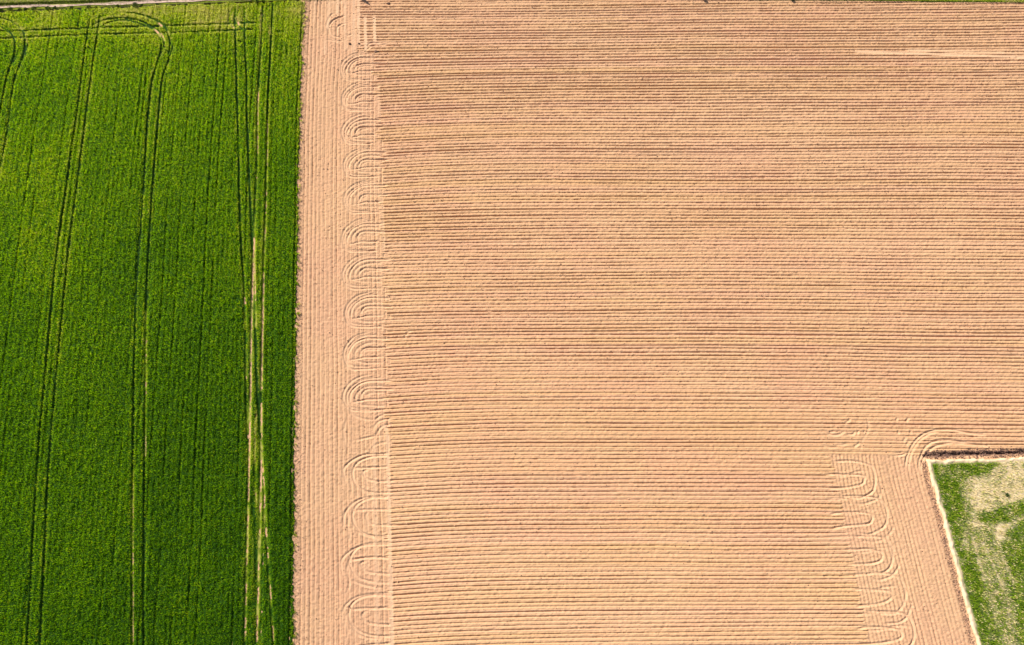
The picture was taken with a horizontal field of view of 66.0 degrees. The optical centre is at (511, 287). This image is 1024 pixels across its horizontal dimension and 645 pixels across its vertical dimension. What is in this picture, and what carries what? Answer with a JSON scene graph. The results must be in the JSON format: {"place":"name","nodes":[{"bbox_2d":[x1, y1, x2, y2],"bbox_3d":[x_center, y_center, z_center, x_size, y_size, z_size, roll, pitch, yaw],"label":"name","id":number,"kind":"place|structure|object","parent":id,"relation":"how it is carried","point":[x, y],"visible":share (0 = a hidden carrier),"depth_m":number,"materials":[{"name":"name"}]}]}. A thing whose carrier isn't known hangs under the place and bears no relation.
{"place":"outdoors","nodes":[
{"label":"outdoors","id":0,"kind":"place"},
{"bbox_2d":[0,0,205,7],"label":"path","id":1,"kind":"structure","parent":0,"point":[114,3],"depth_m":154.60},
{"bbox_2d":[129,0,306,644],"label":"field soil","id":2,"kind":"structure","parent":0,"point":[249,435],"depth_m":131.32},
{"bbox_2d":[0,0,307,644],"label":"wheat crop","id":3,"kind":"object","parent":2,"relation":"on","point":[132,162],"visible":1,"depth_m":134.46,"materials":[{"name":"green plant"}]},
{"bbox_2d":[0,0,1023,12],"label":"verge grass","id":4,"kind":"structure","parent":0,"point":[249,0],"depth_m":154.56,"materials":[{"name":"green plant"}]},
{"bbox_2d":[289,0,1023,644],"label":"ploughed field","id":5,"kind":"structure","parent":0,"point":[719,356],"depth_m":135.23,"materials":[{"name":"soil"}]},
{"bbox_2d":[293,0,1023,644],"bbox_3d":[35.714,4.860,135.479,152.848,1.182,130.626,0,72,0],"label":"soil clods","id":6,"kind":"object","parent":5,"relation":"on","point":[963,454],"visible":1,"depth_m":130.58,"materials":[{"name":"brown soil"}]},
{"bbox_2d":[926,457,1023,644],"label":"plot grass","id":7,"kind":"structure","parent":0,"point":[995,629],"depth_m":123.28,"materials":[{"name":"green plant"}]}
]}

